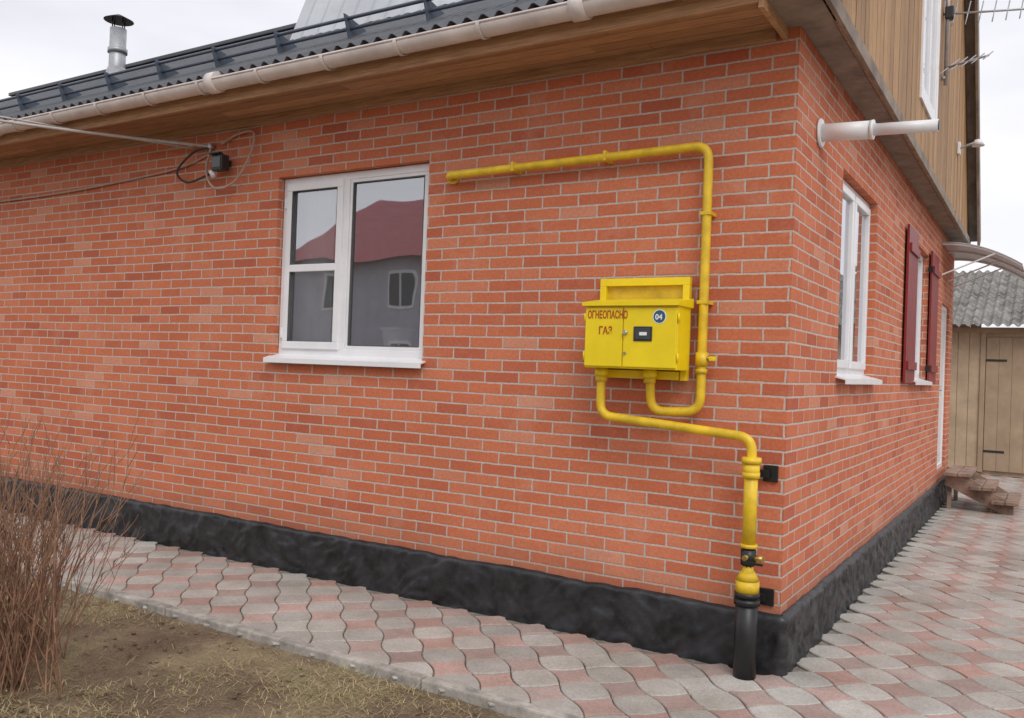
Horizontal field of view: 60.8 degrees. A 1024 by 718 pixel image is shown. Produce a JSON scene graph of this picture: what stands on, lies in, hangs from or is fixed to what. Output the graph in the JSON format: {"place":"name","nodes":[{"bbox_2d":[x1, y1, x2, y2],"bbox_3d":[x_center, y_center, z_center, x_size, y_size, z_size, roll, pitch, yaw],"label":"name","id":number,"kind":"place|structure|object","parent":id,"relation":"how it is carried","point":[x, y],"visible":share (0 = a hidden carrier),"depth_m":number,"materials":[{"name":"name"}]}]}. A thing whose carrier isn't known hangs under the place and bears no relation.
{"place":"outdoors","nodes":[
{"label":"outdoors","id":0,"kind":"place"},
{"bbox_2d":[0,0,566,119],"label":"front slope","id":1,"kind":"structure","parent":0,"point":[475,11],"depth_m":6.67,"materials":[{"name":"grey metal"}]},
{"bbox_2d":[103,14,133,72],"bbox_3d":[-5.319,-3.965,11.757,0.480,1.340,0.480,2,-1,32],"label":"chimney flue","id":2,"kind":"object","parent":1,"relation":"on","point":[117,50],"visible":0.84,"depth_m":11.67,"materials":[{"name":"metal"}]},
{"bbox_2d":[0,0,517,112],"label":"snow guard","id":3,"kind":"object","parent":1,"relation":"on","point":[432,10],"visible":0.96,"depth_m":6.86,"materials":[{"name":"paint"}]},
{"bbox_2d":[330,230,421,345],"bbox_3d":[-2.985,-0.303,12.200,9.500,2.800,0.001,2,-1,32],"label":"interior partition","id":4,"kind":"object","parent":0,"point":[386,278],"depth_m":11.41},
{"bbox_2d":[0,475,1023,717],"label":"paving stones","id":5,"kind":"object","parent":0,"point":[943,605],"visible":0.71,"depth_m":5.21,"materials":[{"name":"concrete"}]},
{"bbox_2d":[1,476,946,677],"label":"plinth","id":6,"kind":"structure","parent":5,"relation":"on","point":[700,630],"depth_m":5.81,"materials":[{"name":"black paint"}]},
{"bbox_2d":[0,26,799,613],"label":"front wall","id":7,"kind":"structure","parent":6,"relation":"on","point":[486,432],"depth_m":5.85,"materials":[{"name":"red brick"}]},
{"bbox_2d":[208,151,231,177],"bbox_3d":[-2.368,-1.560,7.061,0.167,0.189,0.165,2,-1,32],"label":"wall floodlight","id":8,"kind":"object","parent":7,"relation":"attached to","point":[221,161],"depth_m":7.01,"materials":[{"name":"plastic"}]},
{"bbox_2d":[291,188,335,341],"bbox_3d":[-1.571,-0.723,6.874,0.400,1.350,0.030,2,-1,31],"label":"curtain","id":9,"kind":"object","parent":7,"relation":"hanging from","point":[314,244],"depth_m":6.87,"materials":[{"name":"white fabric"}]},
{"bbox_2d":[263,354,424,367],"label":"sill","id":10,"kind":"structure","parent":7,"relation":"attached to","point":[355,360],"depth_m":6.35,"materials":[{"name":"white plastic"}]},
{"bbox_2d":[278,347,421,357],"bbox_3d":[-1.195,-0.045,6.498,1.460,0.055,0.070,2,-1,32],"label":"frame bottom","id":11,"kind":"object","parent":7,"relation":"on","point":[381,353],"visible":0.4,"depth_m":6.43,"materials":[{"name":"white plastic"}]},
{"bbox_2d":[279,186,286,346],"bbox_3d":[-1.768,-0.723,6.874,0.055,1.267,0.070,2,-1,32],"label":"frame jamb","id":12,"kind":"object","parent":11,"relation":"on","point":[283,265],"visible":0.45,"depth_m":6.85,"materials":[{"name":"white plastic"}]},
{"bbox_2d":[281,341,338,349],"bbox_3d":[-1.540,-0.104,6.680,0.586,0.058,0.050,2,-1,32],"label":"sash bottom","id":13,"kind":"object","parent":11,"relation":"on","point":[310,345],"visible":1,"depth_m":6.65,"materials":[{"name":"white plastic"}]},
{"bbox_2d":[282,192,296,340],"bbox_3d":[-1.741,-0.722,6.825,0.058,1.167,0.050,2,-1,32],"label":"sash jamb","id":14,"kind":"object","parent":13,"relation":"on","point":[286,266],"visible":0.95,"depth_m":6.81,"materials":[{"name":"white plastic"}]},
{"bbox_2d":[287,192,295,340],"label":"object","id":15,"kind":"object","parent":14,"relation":"attached to","point":[291,260],"visible":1,"depth_m":6.80,"materials":[{"name":"rubber"}]},
{"bbox_2d":[332,186,344,341],"bbox_3d":[-1.292,-0.708,6.547,0.058,1.167,0.050,2,-1,32],"label":"sash jamb","id":16,"kind":"object","parent":13,"relation":"on","point":[338,263],"visible":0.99,"depth_m":6.52,"materials":[{"name":"white plastic"}]},
{"bbox_2d":[289,263,334,272],"bbox_3d":[-1.518,-0.698,6.685,0.490,0.056,0.046,2,-1,32],"label":"sash transom","id":17,"kind":"object","parent":16,"relation":"attached to","point":[323,267],"visible":1,"depth_m":6.67,"materials":[{"name":"white plastic"}]},
{"bbox_2d":[331,187,337,341],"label":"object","id":18,"kind":"object","parent":16,"relation":"attached to","point":[334,262],"visible":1,"depth_m":6.54,"materials":[{"name":"plastic"}]},
{"bbox_2d":[339,179,350,349],"bbox_3d":[-1.236,-0.706,6.542,0.060,1.275,0.069,2,-1,32],"label":"mullion","id":19,"kind":"object","parent":11,"relation":"on","point":[345,250],"visible":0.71,"depth_m":6.51,"materials":[{"name":"white plastic"}]},
{"bbox_2d":[345,345,420,350],"bbox_3d":[-0.932,-0.078,6.321,0.722,0.030,0.030,2,-1,32],"label":"fixed bead bottom","id":20,"kind":"object","parent":11,"relation":"on","point":[385,348],"visible":0.76,"depth_m":6.30,"materials":[{"name":"white plastic"}]},
{"bbox_2d":[345,183,352,344],"bbox_3d":[-1.203,-0.706,6.509,0.030,1.209,0.030,2,-1,32],"label":"fixed bead jamb","id":21,"kind":"object","parent":20,"relation":"on","point":[349,257],"visible":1,"depth_m":6.50,"materials":[{"name":"white plastic"}]},
{"bbox_2d":[347,183,356,344],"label":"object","id":22,"kind":"object","parent":21,"relation":"attached to","point":[352,264],"visible":1,"depth_m":6.50,"materials":[{"name":"rubber"}]},
{"bbox_2d":[348,345,418,346],"bbox_3d":[-0.932,-0.093,6.320,0.666,0.008,0.030,2,-1,32],"label":"gasket bottom","id":23,"kind":"object","parent":20,"relation":"on","point":[383,346],"visible":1,"depth_m":6.31,"materials":[{"name":"rubber"}]},
{"bbox_2d":[419,175,427,346],"bbox_3d":[-0.615,-0.687,6.145,0.030,1.209,0.030,2,-1,32],"label":"fixed bead jamb","id":24,"kind":"object","parent":20,"relation":"on","point":[423,262],"visible":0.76,"depth_m":6.13,"materials":[{"name":"white plastic"}]},
{"bbox_2d":[418,176,424,345],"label":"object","id":25,"kind":"object","parent":24,"relation":"attached to","point":[421,260],"visible":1,"depth_m":6.14,"materials":[{"name":"rubber"}]},
{"bbox_2d":[421,171,428,350],"bbox_3d":[-0.573,-0.685,6.136,0.055,1.267,0.070,2,-1,32],"label":"frame jamb","id":26,"kind":"object","parent":11,"relation":"on","point":[425,261],"visible":0.19,"depth_m":6.12,"materials":[{"name":"white plastic"}]},
{"bbox_2d":[285,163,428,191],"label":"top frame","id":27,"kind":"structure","parent":7,"relation":"attached to","point":[322,182],"depth_m":6.47,"materials":[{"name":"white plastic"}]},
{"bbox_2d":[0,0,835,167],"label":"eaves","id":28,"kind":"object","parent":7,"relation":"attached to","point":[664,30],"visible":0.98,"depth_m":5.62,"materials":[{"name":"brown wood"}]},
{"bbox_2d":[0,0,672,135],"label":"rain gutter","id":29,"kind":"object","parent":28,"relation":"attached to","point":[216,82],"visible":0.98,"depth_m":5.62,"materials":[{"name":"plastic"}]},
{"bbox_2d":[446,142,778,680],"bbox_3d":[0.424,0.230,5.241,2.290,2.963,0.272,2,-1,32],"label":"gas pipe","id":30,"kind":"object","parent":7,"relation":"attached to","point":[750,596],"visible":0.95,"depth_m":4.88,"materials":[{"name":"yellow metal"}]},
{"bbox_2d":[582,277,693,380],"bbox_3d":[0.732,-0.179,5.015,0.589,0.590,0.318,2,-1,32],"label":"gas meter box","id":31,"kind":"object","parent":7,"relation":"attached to","point":[635,328],"visible":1,"depth_m":4.93,"materials":[{"name":"yellow paint"}]},
{"bbox_2d":[584,308,623,366],"bbox_3d":[0.525,-0.126,4.984,0.234,0.333,0.014,2,-1,32],"label":"gas box door","id":32,"kind":"structure","parent":31,"relation":"in","point":[601,349],"depth_m":4.98,"materials":[{"name":"yellow paint"}]},
{"bbox_2d":[633,326,651,340],"bbox_3d":[0.726,-0.140,4.849,0.110,0.082,0.008,2,-1,32],"label":"meter window frame","id":33,"kind":"structure","parent":31,"relation":"in","point":[650,327],"depth_m":4.84,"materials":[{"name":"plastic"}]},
{"bbox_2d":[635,328,649,338],"bbox_3d":[0.724,-0.140,4.845,0.090,0.062,0.004,2,-1,32],"label":"meter window","id":34,"kind":"structure","parent":31,"relation":"in","point":[637,330],"depth_m":4.84,"materials":[{"name":"grey plastic"}]},
{"bbox_2d":[622,307,677,368],"bbox_3d":[0.763,-0.118,4.837,0.314,0.333,0.014,2,-1,32],"label":"door right","id":35,"kind":"structure","parent":31,"relation":"in","point":[660,352],"depth_m":4.82,"materials":[{"name":"yellow paint"}]},
{"bbox_3d":[-1.116,-0.008,6.628,1.570,0.030,0.225,2,-1,32],"label":"inner sill","id":36,"kind":"object","parent":7,"relation":"on","visible":0},
{"bbox_2d":[380,327,415,345],"bbox_3d":[-0.845,-0.122,6.443,0.264,0.215,0.264,2,-1,32],"label":"flower pot","id":37,"kind":"object","parent":36,"relation":"on","point":[397,336],"visible":0.83,"depth_m":6.35,"materials":[{"name":"white plastic"}]},
{"bbox_2d":[780,26,953,613],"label":"side wall","id":38,"kind":"structure","parent":6,"relation":"on","point":[861,469],"depth_m":6.03,"materials":[{"name":"red brick"}]},
{"bbox_2d":[8,0,980,233],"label":"roof","id":39,"kind":"structure","parent":38,"relation":"on","point":[313,12],"depth_m":8.16,"materials":[{"name":"grey metal"}]},
{"bbox_2d":[837,368,863,374],"bbox_3d":[2.427,0.087,6.410,0.070,0.055,1.340,2,-1,32],"label":"frame bottom","id":40,"kind":"object","parent":38,"relation":"on","point":[849,371],"visible":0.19,"depth_m":6.47,"materials":[{"name":"white plastic"}]},
{"bbox_2d":[837,359,849,367],"bbox_3d":[2.283,0.033,6.122,0.050,0.055,0.601,2,-1,32],"label":"sash bottom","id":41,"kind":"object","parent":40,"relation":"on","point":[843,364],"visible":0.47,"depth_m":6.17,"materials":[{"name":"white plastic"}]},
{"bbox_2d":[844,201,854,360],"bbox_3d":[2.448,-0.568,6.360,0.050,1.163,0.055,2,-1,32],"label":"sash jamb","id":42,"kind":"object","parent":40,"relation":"on","point":[849,280],"visible":0.53,"depth_m":6.33,"materials":[{"name":"white plastic"}]},
{"bbox_2d":[837,195,849,359],"bbox_3d":[2.303,-0.573,6.129,0.001,1.180,0.505,2,-1,32],"label":"glass","id":43,"kind":"object","parent":42,"relation":"attached to","point":[843,279],"visible":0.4,"depth_m":6.23,"materials":[{"name":"glass"}]},
{"bbox_2d":[849,203,856,360],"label":"sash jamb","id":44,"kind":"object","parent":42,"relation":"attached to","point":[853,282],"visible":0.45,"depth_m":6.41,"materials":[{"name":"white plastic"}]},
{"bbox_2d":[861,216,869,362],"bbox_3d":[2.787,-0.550,6.909,0.050,1.163,0.055,2,-1,32],"label":"sash jamb","id":45,"kind":"object","parent":42,"relation":"attached to","point":[865,290],"visible":0.53,"depth_m":6.88,"materials":[{"name":"white plastic"}]},
{"bbox_2d":[849,361,865,369],"bbox_3d":[2.622,0.050,6.670,0.050,0.055,0.601,2,-1,32],"label":"sash bottom","id":46,"kind":"object","parent":40,"relation":"on","point":[858,365],"visible":0.7,"depth_m":6.62,"materials":[{"name":"white plastic"}]},
{"bbox_2d":[843,179,870,215],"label":"top frame","id":47,"kind":"structure","parent":38,"relation":"attached to","point":[850,193],"depth_m":6.45,"materials":[{"name":"white plastic"}]},
{"bbox_2d":[852,208,865,361],"bbox_3d":[2.642,-0.555,6.677,0.001,1.180,0.505,2,-1,32],"label":"glass","id":48,"kind":"object","parent":47,"relation":"attached to","point":[858,292],"visible":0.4,"depth_m":6.73,"materials":[{"name":"glass"}]},
{"bbox_2d":[835,374,881,384],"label":"sill","id":49,"kind":"structure","parent":38,"relation":"attached to","point":[854,379],"depth_m":6.24,"materials":[{"name":"white plastic"}]},
{"bbox_2d":[816,118,939,147],"bbox_3d":[2.096,-1.330,5.007,0.645,0.170,0.170,2,-1,32],"label":"boiler flue","id":50,"kind":"object","parent":38,"relation":"attached to","point":[856,130],"visible":1,"depth_m":5.00,"materials":[{"name":"plastic"}]},
{"bbox_2d":[801,0,980,245],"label":"gable cladding","id":51,"kind":"structure","parent":38,"relation":"on","point":[869,51],"depth_m":7.32,"materials":[{"name":"brown wood"}]},
{"bbox_2d":[920,0,925,88],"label":"casing","id":52,"kind":"object","parent":51,"relation":"attached to","point":[922,42],"visible":0.98,"depth_m":7.35,"materials":[{"name":"white plastic"}]},
{"bbox_2d":[919,88,934,119],"bbox_3d":[3.745,-2.226,7.844,0.022,0.080,1.170,2,-1,32],"label":"casing","id":53,"kind":"object","parent":51,"relation":"attached to","point":[925,104],"visible":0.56,"depth_m":7.61,"materials":[{"name":"white plastic"}]},
{"bbox_2d":[923,0,935,104],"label":"glass","id":54,"kind":"object","parent":51,"relation":"attached to","point":[926,47],"visible":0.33,"depth_m":8.05,"materials":[{"name":"glass"}]},
{"bbox_2d":[926,0,932,98],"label":"window","id":55,"kind":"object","parent":51,"relation":"attached to","point":[929,48],"visible":0.47,"depth_m":7.84,"materials":[{"name":"white plastic"}]},
{"bbox_2d":[923,86,935,116],"bbox_3d":[3.728,-2.301,7.857,0.050,0.070,1.010,2,-1,32],"label":"frame","id":56,"kind":"object","parent":51,"relation":"attached to","point":[929,102],"visible":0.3,"depth_m":7.86,"materials":[{"name":"white plastic"}]},
{"bbox_2d":[932,0,938,111],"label":"frame","id":57,"kind":"object","parent":56,"relation":"on","point":[935,54],"visible":0.47,"depth_m":8.23,"materials":[{"name":"white plastic"}]},
{"bbox_2d":[935,0,940,118],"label":"casing","id":58,"kind":"object","parent":51,"relation":"attached to","point":[938,55],"visible":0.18,"depth_m":8.28,"materials":[{"name":"white plastic"}]},
{"bbox_2d":[957,139,984,154],"bbox_3d":[5.337,-2.468,10.149,0.285,0.140,0.170,2,-1,32],"label":"gable lamp","id":59,"kind":"object","parent":51,"relation":"attached to","point":[977,143],"visible":1,"depth_m":10.13,"materials":[{"name":"white plastic"}]},
{"bbox_2d":[940,0,1023,85],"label":"tv antenna","id":60,"kind":"object","parent":51,"relation":"attached to","point":[950,13],"visible":0.9,"depth_m":8.62,"materials":[{"name":"metal"}]},
{"bbox_2d":[902,224,920,382],"bbox_3d":[3.889,-0.514,8.503,0.065,1.500,0.667,2,-1,32],"label":"shutter","id":61,"kind":"object","parent":38,"relation":"attached to","point":[909,362],"visible":1,"depth_m":8.38,"materials":[{"name":"red paint"}]},
{"bbox_2d":[913,378,931,384],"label":"sill","id":62,"kind":"structure","parent":38,"relation":"attached to","point":[918,381],"depth_m":9.26,"materials":[{"name":"white plastic"}]},
{"bbox_2d":[925,251,940,383],"bbox_3d":[4.879,-0.463,10.108,0.065,1.500,0.667,2,-1,32],"label":"shutter","id":63,"kind":"object","parent":38,"relation":"attached to","point":[931,368],"visible":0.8,"depth_m":9.98,"materials":[{"name":"red paint"}]},
{"bbox_2d":[937,305,946,468],"bbox_3d":[5.658,0.376,11.578,0.110,2.166,0.942,2,-1,32],"label":"entrance door","id":64,"kind":"structure","parent":38,"relation":"attached to","point":[939,464],"depth_m":11.67,"materials":[{"name":"white plastic"}]},
{"bbox_2d":[937,397,941,454],"bbox_3d":[5.646,0.893,11.570,0.015,0.770,0.630,2,-1,32],"label":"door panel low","id":65,"kind":"structure","parent":64,"relation":"in","point":[940,398],"depth_m":11.67,"materials":[{"name":"white plastic"}]},
{"bbox_2d":[937,311,944,463],"bbox_3d":[5.641,0.378,11.588,0.050,2.060,0.830,2,-1,32],"label":"door leaf","id":66,"kind":"object","parent":64,"relation":"attached to","point":[940,387],"visible":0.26,"depth_m":11.76,"materials":[{"name":"white"}]},
{"bbox_2d":[939,320,943,385],"bbox_3d":[5.681,-0.076,11.578,0.015,0.870,0.630,2,-1,32],"label":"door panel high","id":67,"kind":"structure","parent":64,"relation":"in","point":[942,323],"depth_m":11.67,"materials":[{"name":"white plastic"}]},
{"bbox_2d":[940,313,946,461],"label":"door frame jamb","id":68,"kind":"object","parent":38,"relation":"attached to","point":[943,387],"depth_m":11.92,"materials":[{"name":"white plastic"}]},
{"bbox_2d":[942,242,1023,287],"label":"door canopy","id":69,"kind":"object","parent":38,"relation":"attached to","point":[959,251],"visible":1,"depth_m":11.34,"materials":[{"name":"white plastic"}]},
{"bbox_2d":[944,465,1020,514],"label":"entrance steps","id":70,"kind":"structure","parent":5,"relation":"on","point":[973,484],"depth_m":10.98,"materials":[{"name":"brown wood"}]},
{"bbox_2d":[0,0,1023,327],"label":"sky","id":71,"kind":"structure","parent":0,"point":[42,42],"materials":[{"name":"white"}]},
{"bbox_3d":[4.251,0.180,9.367,0.070,0.055,1.290,2,-1,32],"label":"frame bottom","id":72,"kind":"object","parent":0,"visible":0},
{"bbox_2d":[915,260,919,373],"bbox_3d":[4.280,-0.487,9.370,0.001,1.290,1.200,2,-1,32],"label":"glass","id":73,"kind":"object","parent":72,"relation":"on","point":[917,313],"visible":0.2,"depth_m":9.82,"materials":[{"name":"glass"}]},
{"bbox_2d":[916,261,922,373],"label":"frame jamb","id":74,"kind":"object","parent":72,"relation":"on","point":[919,315],"visible":0.55,"depth_m":9.87,"materials":[{"name":"white plastic"}]},
{"label":"ground","id":75,"kind":"structure","parent":0,"visible":0},
{"bbox_2d":[0,574,516,717],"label":"garden bed","id":76,"kind":"object","parent":75,"relation":"on","point":[154,650],"visible":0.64,"depth_m":4.38,"materials":[{"name":"soil"}]},
{"bbox_2d":[0,397,154,700],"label":"bare shrub","id":77,"kind":"object","parent":76,"relation":"on","point":[16,623],"visible":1,"depth_m":4.22,"materials":[{"name":"brown plant"}]},
{"bbox_2d":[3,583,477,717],"bbox_3d":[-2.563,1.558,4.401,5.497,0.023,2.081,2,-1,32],"label":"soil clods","id":78,"kind":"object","parent":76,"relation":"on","point":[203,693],"visible":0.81,"depth_m":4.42,"materials":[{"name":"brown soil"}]},
{"bbox_2d":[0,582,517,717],"bbox_3d":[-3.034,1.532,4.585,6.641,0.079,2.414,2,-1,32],"label":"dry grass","id":79,"kind":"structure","parent":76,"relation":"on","point":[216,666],"depth_m":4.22,"materials":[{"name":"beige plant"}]},
{"bbox_2d":[7,565,581,717],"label":"kerb","id":80,"kind":"structure","parent":75,"relation":"on","point":[506,706],"depth_m":4.66,"materials":[{"name":"concrete"}]},
{"bbox_2d":[948,270,1023,477],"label":"garden shed","id":81,"kind":"structure","parent":75,"relation":"on","point":[986,426],"depth_m":15.44,"materials":[{"name":"wood"}]},
{"bbox_3d":[-1.452,-0.100,11.836,12.500,3.500,9.000,2,-1,32],"label":"back wall","id":82,"kind":"object","parent":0,"visible":0},
{"bbox_2d":[334,177,423,234],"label":"interior ceiling","id":83,"kind":"structure","parent":82,"relation":"attached to","point":[390,206],"depth_m":9.54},
{"bbox_3d":[-16.367,-2.273,8.998,0.240,6.900,1.200,2,-1,32],"label":"utility pole","id":84,"kind":"object","parent":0,"visible":0},
{"bbox_2d":[0,116,255,201],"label":"power cable","id":85,"kind":"object","parent":84,"relation":"attached to","point":[210,147],"visible":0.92,"depth_m":7.31,"materials":[{"name":"rubber"}]}
]}

